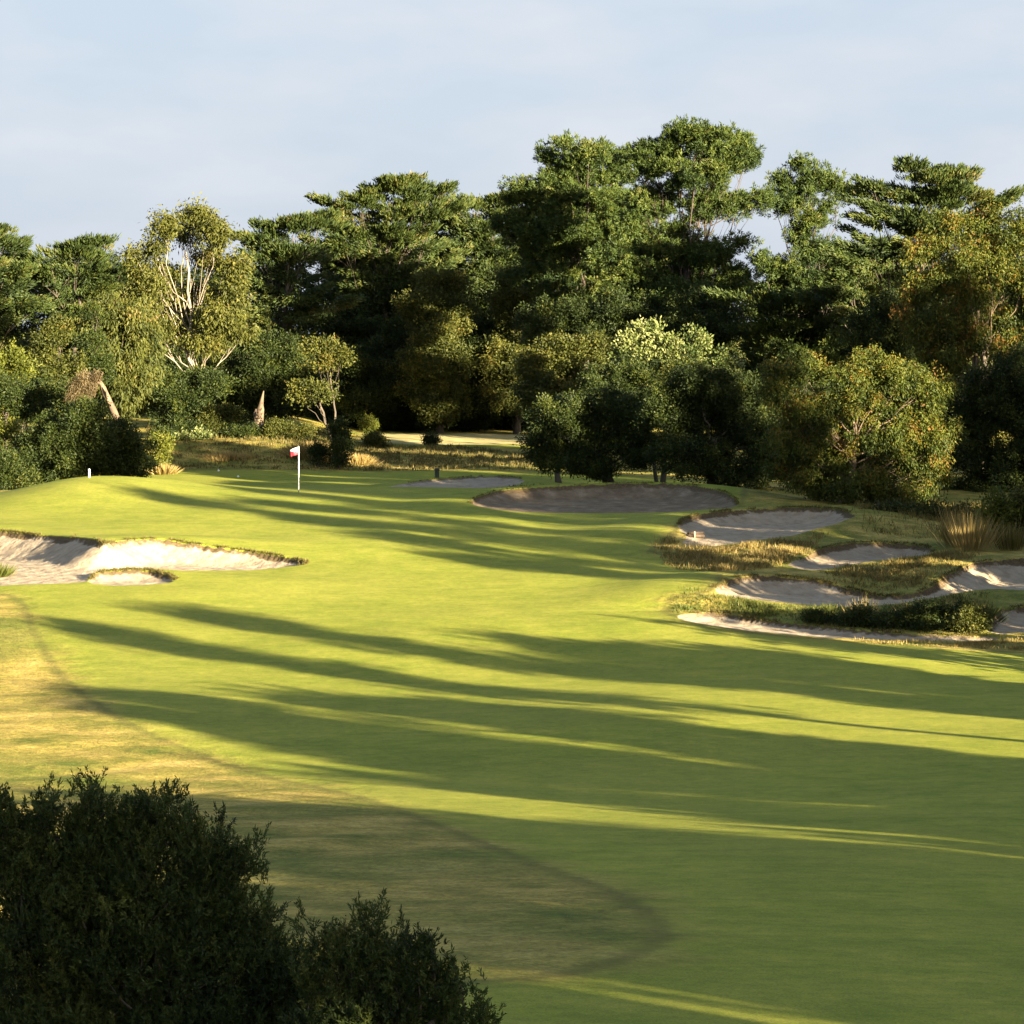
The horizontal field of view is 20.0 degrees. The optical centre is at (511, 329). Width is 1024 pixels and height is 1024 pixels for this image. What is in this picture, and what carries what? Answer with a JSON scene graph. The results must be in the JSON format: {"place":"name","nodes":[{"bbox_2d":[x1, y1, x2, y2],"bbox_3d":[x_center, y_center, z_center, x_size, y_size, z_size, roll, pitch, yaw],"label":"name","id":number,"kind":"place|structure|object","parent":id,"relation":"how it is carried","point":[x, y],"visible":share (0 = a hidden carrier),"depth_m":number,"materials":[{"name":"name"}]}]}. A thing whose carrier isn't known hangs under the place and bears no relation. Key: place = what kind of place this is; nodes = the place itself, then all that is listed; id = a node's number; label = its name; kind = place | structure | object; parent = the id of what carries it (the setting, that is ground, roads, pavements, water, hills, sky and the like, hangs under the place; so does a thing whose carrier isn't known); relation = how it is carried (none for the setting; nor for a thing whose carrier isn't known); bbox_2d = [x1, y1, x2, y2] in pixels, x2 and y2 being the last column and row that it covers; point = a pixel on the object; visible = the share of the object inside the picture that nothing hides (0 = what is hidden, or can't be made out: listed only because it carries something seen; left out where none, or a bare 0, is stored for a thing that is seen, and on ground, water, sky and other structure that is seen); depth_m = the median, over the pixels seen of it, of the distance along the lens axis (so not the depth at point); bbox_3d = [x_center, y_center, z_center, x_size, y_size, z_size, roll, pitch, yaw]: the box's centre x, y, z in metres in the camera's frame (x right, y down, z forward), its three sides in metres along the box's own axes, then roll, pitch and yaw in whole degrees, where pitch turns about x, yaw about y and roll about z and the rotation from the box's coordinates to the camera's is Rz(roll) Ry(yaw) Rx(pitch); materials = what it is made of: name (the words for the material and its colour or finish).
{"place":"outdoors","nodes":[
{"label":"outdoors","id":0,"kind":"place"},
{"bbox_2d":[143,422,537,471],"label":"back rough grass","id":1,"kind":"structure","parent":0,"point":[425,452],"depth_m":200.99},
{"bbox_2d":[0,337,1023,1023],"bbox_3d":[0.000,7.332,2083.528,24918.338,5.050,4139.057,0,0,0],"label":"ground","id":2,"kind":"structure","parent":0,"point":[460,877],"depth_m":52.61,"materials":[{"name":"plant"}]},
{"bbox_2d":[0,416,29,452],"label":"yellow bush","id":3,"kind":"object","parent":2,"relation":"on","point":[9,429],"visible":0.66,"depth_m":161.51,"materials":[{"name":"green plant"}]},
{"bbox_2d":[0,338,44,452],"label":"yellow bush","id":4,"kind":"object","parent":2,"relation":"on","point":[11,358],"visible":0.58,"depth_m":183.67,"materials":[{"name":"green plant"}]},
{"bbox_2d":[0,437,48,489],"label":"dark bush","id":5,"kind":"object","parent":2,"relation":"on","point":[13,476],"visible":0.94,"depth_m":155.51,"materials":[{"name":"green plant"}]},
{"bbox_2d":[0,222,62,348],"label":"cypress tree","id":6,"kind":"object","parent":2,"relation":"on","point":[20,307],"visible":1,"depth_m":235.24,"materials":[{"name":"green plant"}]},
{"bbox_2d":[0,331,69,430],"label":"dark tree","id":7,"kind":"object","parent":2,"relation":"on","point":[24,342],"visible":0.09,"depth_m":204.89,"materials":[{"name":"green plant"}]},
{"bbox_2d":[0,367,99,465],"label":"dark tree","id":8,"kind":"object","parent":2,"relation":"on","point":[21,400],"visible":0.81,"depth_m":175.67,"materials":[{"name":"green plant"}]},
{"bbox_2d":[0,246,109,412],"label":"dark tree","id":9,"kind":"object","parent":2,"relation":"on","point":[14,332],"visible":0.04,"depth_m":259.55,"materials":[{"name":"green plant"}]},
{"bbox_2d":[22,302,91,388],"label":"conifer","id":10,"kind":"object","parent":2,"relation":"on","point":[57,332],"visible":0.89,"depth_m":187.35,"materials":[{"name":"green plant"}]},
{"bbox_2d":[0,232,155,367],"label":"cypress tree","id":11,"kind":"object","parent":2,"relation":"on","point":[98,281],"visible":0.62,"depth_m":240.38,"materials":[{"name":"green plant"}]},
{"bbox_2d":[32,249,125,388],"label":"dark tree","id":12,"kind":"object","parent":2,"relation":"on","point":[78,265],"visible":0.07,"depth_m":249.57,"materials":[{"name":"green plant"}]},
{"bbox_2d":[4,393,160,486],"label":"dark bush","id":13,"kind":"object","parent":2,"relation":"on","point":[72,443],"visible":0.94,"depth_m":157.28,"materials":[{"name":"green plant"}]},
{"bbox_2d":[63,368,120,475],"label":"dead tree","id":14,"kind":"object","parent":2,"relation":"on","point":[80,382],"visible":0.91,"depth_m":171.59,"materials":[{"name":"wood"}]},
{"bbox_2d":[66,299,119,397],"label":"dark tree","id":15,"kind":"object","parent":2,"relation":"on","point":[91,342],"visible":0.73,"depth_m":190.58,"materials":[{"name":"green plant"}]},
{"bbox_2d":[70,290,171,425],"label":"weeping tree","id":16,"kind":"object","parent":2,"relation":"on","point":[134,328],"visible":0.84,"depth_m":194.99,"materials":[{"name":"green plant"}]},
{"bbox_2d":[0,764,332,1023],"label":"tea tree bush","id":17,"kind":"object","parent":2,"relation":"on","point":[89,921],"visible":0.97,"depth_m":23.75,"materials":[{"name":"green plant"}]},
{"bbox_2d":[135,335,225,417],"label":"dark tree","id":18,"kind":"object","parent":2,"relation":"on","point":[170,363],"visible":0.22,"depth_m":223.69,"materials":[{"name":"green plant"}]},
{"bbox_2d":[109,192,261,416],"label":"gum tree","id":19,"kind":"object","parent":2,"relation":"on","point":[219,320],"visible":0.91,"depth_m":211.41,"materials":[{"name":"green plant"}]},
{"bbox_2d":[163,417,213,434],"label":"shrub","id":20,"kind":"object","parent":2,"relation":"on","point":[190,426],"visible":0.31,"depth_m":206.66,"materials":[{"name":"green plant"}]},
{"bbox_2d":[145,361,241,436],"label":"dark tree","id":21,"kind":"object","parent":2,"relation":"on","point":[211,380],"visible":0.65,"depth_m":208.25,"materials":[{"name":"green plant"}]},
{"bbox_2d":[132,256,287,414],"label":"dark tree","id":22,"kind":"object","parent":2,"relation":"on","point":[196,281],"visible":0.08,"depth_m":261.90,"materials":[{"name":"green plant"}]},
{"bbox_2d":[190,401,247,437],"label":"shrub","id":23,"kind":"object","parent":2,"relation":"on","point":[214,415],"visible":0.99,"depth_m":207.58,"materials":[{"name":"green plant"}]},
{"bbox_2d":[183,450,271,462],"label":"grass mound","id":24,"kind":"object","parent":2,"relation":"on","point":[227,455],"depth_m":195.71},
{"bbox_2d":[207,345,268,424],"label":"dark tree","id":25,"kind":"object","parent":2,"relation":"on","point":[230,361],"visible":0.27,"depth_m":226.03,"materials":[{"name":"green plant"}]},
{"bbox_2d":[213,420,267,438],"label":"shrub","id":26,"kind":"object","parent":2,"relation":"on","point":[239,430],"visible":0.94,"depth_m":206.46,"materials":[{"name":"green plant"}]},
{"bbox_2d":[228,325,327,422],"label":"dark tree","id":27,"kind":"object","parent":2,"relation":"on","point":[260,370],"visible":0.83,"depth_m":224.37,"materials":[{"name":"green plant"}]},
{"bbox_2d":[259,414,320,440],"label":"shrub","id":28,"kind":"object","parent":2,"relation":"on","point":[273,428],"visible":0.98,"depth_m":206.73,"materials":[{"name":"green plant"}]},
{"bbox_2d":[235,262,346,420],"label":"dark tree","id":29,"kind":"object","parent":2,"relation":"on","point":[296,287],"visible":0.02,"depth_m":265.80,"materials":[{"name":"green plant"}]},
{"bbox_2d":[225,206,365,421],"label":"cypress tree","id":30,"kind":"object","parent":2,"relation":"on","point":[281,258],"visible":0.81,"depth_m":237.37,"materials":[{"name":"green plant"}]},
{"bbox_2d":[267,440,350,462],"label":"grass mound","id":31,"kind":"object","parent":2,"relation":"on","point":[302,448],"depth_m":196.38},
{"bbox_2d":[282,374,343,436],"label":"crooked tree","id":32,"kind":"object","parent":2,"relation":"on","point":[300,387],"visible":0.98,"depth_m":200.71,"materials":[{"name":"green plant"}]},
{"bbox_2d":[304,439,331,466],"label":"shrub","id":33,"kind":"object","parent":2,"relation":"on","point":[317,449],"visible":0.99,"depth_m":192.76,"materials":[{"name":"green plant"}]},
{"bbox_2d":[295,332,357,421],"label":"leafy tree","id":34,"kind":"object","parent":2,"relation":"on","point":[327,347],"visible":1,"depth_m":205.72,"materials":[{"name":"green plant"}]},
{"bbox_2d":[322,415,357,466],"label":"shrub","id":35,"kind":"object","parent":2,"relation":"on","point":[335,427],"visible":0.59,"depth_m":192.70,"materials":[{"name":"green plant"}]},
{"bbox_2d":[326,432,353,469],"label":"shrub","id":36,"kind":"object","parent":2,"relation":"on","point":[339,444],"visible":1,"depth_m":190.82,"materials":[{"name":"green plant"}]},
{"bbox_2d":[289,255,422,427],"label":"dark tree","id":37,"kind":"object","parent":2,"relation":"on","point":[325,324],"visible":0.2,"depth_m":259.55,"materials":[{"name":"green plant"}]},
{"bbox_2d":[315,334,409,428],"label":"dark tree","id":38,"kind":"object","parent":2,"relation":"on","point":[365,380],"visible":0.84,"depth_m":252.53,"materials":[{"name":"green plant"}]},
{"bbox_2d":[356,410,381,437],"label":"shrub","id":39,"kind":"object","parent":2,"relation":"on","point":[364,422],"visible":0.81,"depth_m":239.78,"materials":[{"name":"green plant"}]},
{"bbox_2d":[360,427,391,447],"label":"shrub","id":40,"kind":"object","parent":2,"relation":"on","point":[375,438],"visible":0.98,"depth_m":221.67,"materials":[{"name":"green plant"}]},
{"bbox_2d":[297,169,476,353],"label":"cypress tree","id":41,"kind":"object","parent":2,"relation":"on","point":[416,210],"visible":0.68,"depth_m":260.43,"materials":[{"name":"green plant"}]},
{"bbox_2d":[276,887,506,1023],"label":"tea tree bush","id":42,"kind":"object","parent":2,"relation":"on","point":[368,993],"visible":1,"depth_m":22.38,"materials":[{"name":"green plant"}]},
{"bbox_2d":[358,408,434,431],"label":"shrub","id":43,"kind":"object","parent":2,"relation":"on","point":[398,418],"visible":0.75,"depth_m":254.87,"materials":[{"name":"green plant"}]},
{"bbox_2d":[357,314,455,410],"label":"dark tree","id":44,"kind":"object","parent":2,"relation":"on","point":[392,333],"visible":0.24,"depth_m":255.95,"materials":[{"name":"green plant"}]},
{"bbox_2d":[285,216,529,299],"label":"cypress tree","id":45,"kind":"object","parent":2,"relation":"on","point":[332,267],"visible":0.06,"depth_m":273.79,"materials":[{"name":"green plant"}]},
{"bbox_2d":[390,262,487,432],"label":"leafy tree","id":46,"kind":"object","parent":2,"relation":"on","point":[432,339],"visible":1,"depth_m":249.47,"materials":[{"name":"green plant"}]},
{"bbox_2d":[401,396,504,432],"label":"dark tree","id":47,"kind":"object","parent":2,"relation":"on","point":[478,422],"visible":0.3,"depth_m":253.95,"materials":[{"name":"green plant"}]},
{"bbox_2d":[424,334,511,430],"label":"dark tree","id":48,"kind":"object","parent":2,"relation":"on","point":[474,342],"visible":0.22,"depth_m":252.90,"materials":[{"name":"green plant"}]},
{"bbox_2d":[426,189,522,314],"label":"cypress tree","id":49,"kind":"object","parent":2,"relation":"on","point":[477,233],"visible":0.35,"depth_m":266.49,"materials":[{"name":"green plant"}]},
{"bbox_2d":[456,253,541,430],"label":"dark tree","id":50,"kind":"object","parent":2,"relation":"on","point":[484,323],"visible":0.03,"depth_m":261.77,"materials":[{"name":"green plant"}]},
{"bbox_2d":[0,445,1023,1023],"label":"fairway","id":51,"kind":"structure","parent":2,"relation":"on","point":[770,829],"depth_m":69.92,"materials":[{"name":"plant"}]},
{"bbox_2d":[86,570,171,585],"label":"sand bunker","id":52,"kind":"object","parent":51,"relation":"on","point":[132,577],"visible":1,"depth_m":105.33},
{"bbox_2d":[0,531,302,585],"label":"sand bunker","id":53,"kind":"object","parent":51,"relation":"on","point":[46,559],"visible":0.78,"depth_m":111.71},
{"bbox_2d":[145,430,175,465],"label":"shrub","id":54,"kind":"object","parent":51,"relation":"on","point":[161,457],"visible":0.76,"depth_m":185.87,"materials":[{"name":"green plant"}]},
{"bbox_2d":[388,476,522,487],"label":"sand bunker","id":55,"kind":"object","parent":51,"relation":"on","point":[478,482],"visible":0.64,"depth_m":166.56},
{"bbox_2d":[572,347,713,481],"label":"dark tree","id":56,"kind":"object","parent":51,"relation":"on","point":[638,377],"visible":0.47,"depth_m":155.90,"materials":[{"name":"green plant"}]},
{"bbox_2d":[607,314,747,481],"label":"blossoming tree","id":57,"kind":"object","parent":51,"relation":"on","point":[641,339],"visible":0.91,"depth_m":157.55,"materials":[{"name":"green plant"}]},
{"bbox_2d":[0,475,1023,636],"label":"lip grass","id":58,"kind":"structure","parent":2,"relation":"on","point":[306,561],"depth_m":106.16,"materials":[{"name":"plant"}]},
{"bbox_2d":[473,258,552,433],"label":"leafy tree","id":59,"kind":"object","parent":2,"relation":"on","point":[502,300],"visible":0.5,"depth_m":249.68,"materials":[{"name":"green plant"}]},
{"bbox_2d":[505,289,605,438],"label":"dark tree","id":60,"kind":"object","parent":2,"relation":"on","point":[551,316],"visible":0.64,"depth_m":203.45,"materials":[{"name":"green plant"}]},
{"bbox_2d":[507,328,616,482],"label":"leafy tree","id":61,"kind":"object","parent":2,"relation":"on","point":[556,368],"visible":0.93,"depth_m":165.58,"materials":[{"name":"green plant"}]},
{"bbox_2d":[484,128,657,367],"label":"pine tree","id":62,"kind":"object","parent":2,"relation":"on","point":[543,225],"visible":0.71,"depth_m":220.83,"materials":[{"name":"green plant"}]},
{"bbox_2d":[515,380,658,482],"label":"round tree","id":63,"kind":"object","parent":2,"relation":"on","point":[589,447],"visible":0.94,"depth_m":150.44,"materials":[{"name":"green plant"}]},
{"bbox_2d":[469,483,736,512],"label":"sand bunker","id":64,"kind":"object","parent":2,"relation":"on","point":[625,498],"visible":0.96,"depth_m":137.14},
{"bbox_2d":[569,282,665,460],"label":"dark tree","id":65,"kind":"object","parent":2,"relation":"on","point":[615,318],"visible":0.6,"depth_m":201.88,"materials":[{"name":"green plant"}]},
{"bbox_2d":[517,186,729,428],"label":"pine tree","id":66,"kind":"object","parent":2,"relation":"on","point":[711,270],"visible":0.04,"depth_m":239.33,"materials":[{"name":"green plant"}]},
{"bbox_2d":[583,113,782,435],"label":"pine tree","id":67,"kind":"object","parent":2,"relation":"on","point":[715,160],"visible":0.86,"depth_m":205.16,"materials":[{"name":"green plant"}]},
{"bbox_2d":[651,280,749,460],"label":"dark tree","id":68,"kind":"object","parent":2,"relation":"on","point":[675,316],"visible":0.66,"depth_m":198.87,"materials":[{"name":"green plant"}]},
{"bbox_2d":[627,354,795,488],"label":"round tree","id":69,"kind":"object","parent":2,"relation":"on","point":[723,401],"visible":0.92,"depth_m":146.39,"materials":[{"name":"green plant"}]},
{"bbox_2d":[649,530,829,570],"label":"dry ridge grass","id":70,"kind":"structure","parent":2,"relation":"on","point":[786,551],"depth_m":110.02,"materials":[{"name":"plant"}]},
{"bbox_2d":[704,302,813,425],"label":"dark tree","id":71,"kind":"object","parent":2,"relation":"on","point":[752,313],"visible":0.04,"depth_m":261.09,"materials":[{"name":"green plant"}]},
{"bbox_2d":[677,507,853,545],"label":"sand bunker","id":72,"kind":"object","parent":2,"relation":"on","point":[728,527],"visible":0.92,"depth_m":122.42},
{"bbox_2d":[697,286,875,436],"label":"cypress tree","id":73,"kind":"object","parent":2,"relation":"on","point":[779,334],"visible":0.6,"depth_m":194.14,"materials":[{"name":"green plant"}]},
{"bbox_2d":[742,149,869,390],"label":"pine tree","id":74,"kind":"object","parent":2,"relation":"on","point":[796,272],"visible":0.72,"depth_m":213.38,"materials":[{"name":"green plant"}]},
{"bbox_2d":[795,604,840,624],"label":"shrub","id":75,"kind":"object","parent":2,"relation":"on","point":[816,616],"visible":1,"depth_m":92.85,"materials":[{"name":"green plant"}]},
{"bbox_2d":[739,234,917,427],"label":"cypress tree","id":76,"kind":"object","parent":2,"relation":"on","point":[874,289],"visible":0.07,"depth_m":230.47,"materials":[{"name":"green plant"}]},
{"bbox_2d":[669,583,992,631],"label":"bank grass","id":77,"kind":"structure","parent":2,"relation":"on","point":[747,602],"depth_m":95.36,"materials":[{"name":"plant"}]},
{"bbox_2d":[745,363,919,488],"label":"dark tree","id":78,"kind":"object","parent":2,"relation":"on","point":[848,423],"visible":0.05,"depth_m":145.95,"materials":[{"name":"green plant"}]},
{"bbox_2d":[677,612,996,640],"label":"sand bunker","id":79,"kind":"object","parent":2,"relation":"on","point":[723,620],"visible":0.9,"depth_m":92.14},
{"bbox_2d":[832,593,875,628],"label":"shrub","id":80,"kind":"object","parent":2,"relation":"on","point":[855,617],"visible":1,"depth_m":92.27,"materials":[{"name":"green plant"}]},
{"bbox_2d":[750,338,970,504],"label":"red gum tree","id":81,"kind":"object","parent":2,"relation":"on","point":[914,442],"visible":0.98,"depth_m":133.51,"materials":[{"name":"green plant"}]},
{"bbox_2d":[789,542,932,569],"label":"sand bunker","id":82,"kind":"object","parent":2,"relation":"on","point":[855,553],"visible":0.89,"depth_m":112.77},
{"bbox_2d":[715,558,1023,606],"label":"sand bunker","id":83,"kind":"object","parent":2,"relation":"on","point":[1001,574],"visible":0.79,"depth_m":101.97},
{"bbox_2d":[826,285,930,414],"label":"dark tree","id":84,"kind":"object","parent":2,"relation":"on","point":[874,325],"visible":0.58,"depth_m":166.94,"materials":[{"name":"green plant"}]},
{"bbox_2d":[865,606,909,629],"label":"shrub","id":85,"kind":"object","parent":2,"relation":"on","point":[883,620],"visible":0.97,"depth_m":91.89,"materials":[{"name":"green plant"}]},
{"bbox_2d":[820,546,983,592],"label":"olive ridge grass","id":86,"kind":"structure","parent":2,"relation":"on","point":[902,564],"depth_m":104.99,"materials":[{"name":"plant"}]},
{"bbox_2d":[785,153,1023,367],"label":"pine tree","id":87,"kind":"object","parent":2,"relation":"on","point":[946,185],"visible":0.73,"depth_m":189.61,"materials":[{"name":"green plant"}]},
{"bbox_2d":[872,490,979,522],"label":"green shrub","id":88,"kind":"object","parent":2,"relation":"on","point":[927,510],"visible":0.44,"depth_m":123.79,"materials":[{"name":"green plant"}]},
{"bbox_2d":[896,594,967,632],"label":"shrub","id":89,"kind":"object","parent":2,"relation":"on","point":[925,615],"visible":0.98,"depth_m":91.55,"materials":[{"name":"green plant"}]},
{"bbox_2d":[851,636,1023,650],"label":"fairway edge grass","id":90,"kind":"structure","parent":2,"relation":"on","point":[976,643],"depth_m":88.42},
{"bbox_2d":[920,500,981,547],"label":"grass clump","id":91,"kind":"object","parent":2,"relation":"on","point":[944,530],"visible":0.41,"depth_m":113.90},
{"bbox_2d":[888,199,1023,440],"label":"red gum tree","id":92,"kind":"object","parent":2,"relation":"on","point":[995,258],"visible":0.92,"depth_m":149.62,"materials":[{"name":"green plant"}]},
{"bbox_2d":[921,499,1007,551],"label":"grass clump","id":93,"kind":"object","parent":2,"relation":"on","point":[972,538],"visible":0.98,"depth_m":111.76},
{"bbox_2d":[943,598,997,633],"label":"shrub","id":94,"kind":"object","parent":2,"relation":"on","point":[970,617],"visible":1,"depth_m":91.01,"materials":[{"name":"green plant"}]},
{"bbox_2d":[929,250,1023,382],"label":"dark tree","id":95,"kind":"object","parent":2,"relation":"on","point":[1011,298],"visible":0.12,"depth_m":165.20,"materials":[{"name":"green plant"}]},
{"bbox_2d":[937,335,1023,492],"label":"dark tree","id":96,"kind":"object","parent":2,"relation":"on","point":[983,460],"visible":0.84,"depth_m":142.95,"materials":[{"name":"green plant"}]},
{"bbox_2d":[970,475,1022,534],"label":"leafy sapling","id":97,"kind":"object","parent":2,"relation":"on","point":[1001,506],"visible":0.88,"depth_m":117.83,"materials":[{"name":"green plant"}]},
{"bbox_2d":[981,519,1023,550],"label":"grass clump","id":98,"kind":"object","parent":2,"relation":"on","point":[1011,540],"visible":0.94,"depth_m":112.72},
{"bbox_2d":[989,606,1023,634],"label":"sand bunker","id":99,"kind":"object","parent":2,"relation":"on","point":[1015,619],"visible":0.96,"depth_m":93.96},
{"bbox_2d":[1003,483,1023,533],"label":"leafy sapling","id":100,"kind":"object","parent":2,"relation":"on","point":[1019,495],"visible":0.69,"depth_m":118.74,"materials":[{"name":"green plant"}]},
{"bbox_2d":[0,0,1023,333],"label":"sky","id":101,"kind":"structure","parent":0,"point":[112,111],"materials":[{"name":"blue"}]},
{"bbox_2d":[852,499,1022,550],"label":"grass","id":102,"kind":"structure","parent":0,"point":[858,504],"depth_m":121.06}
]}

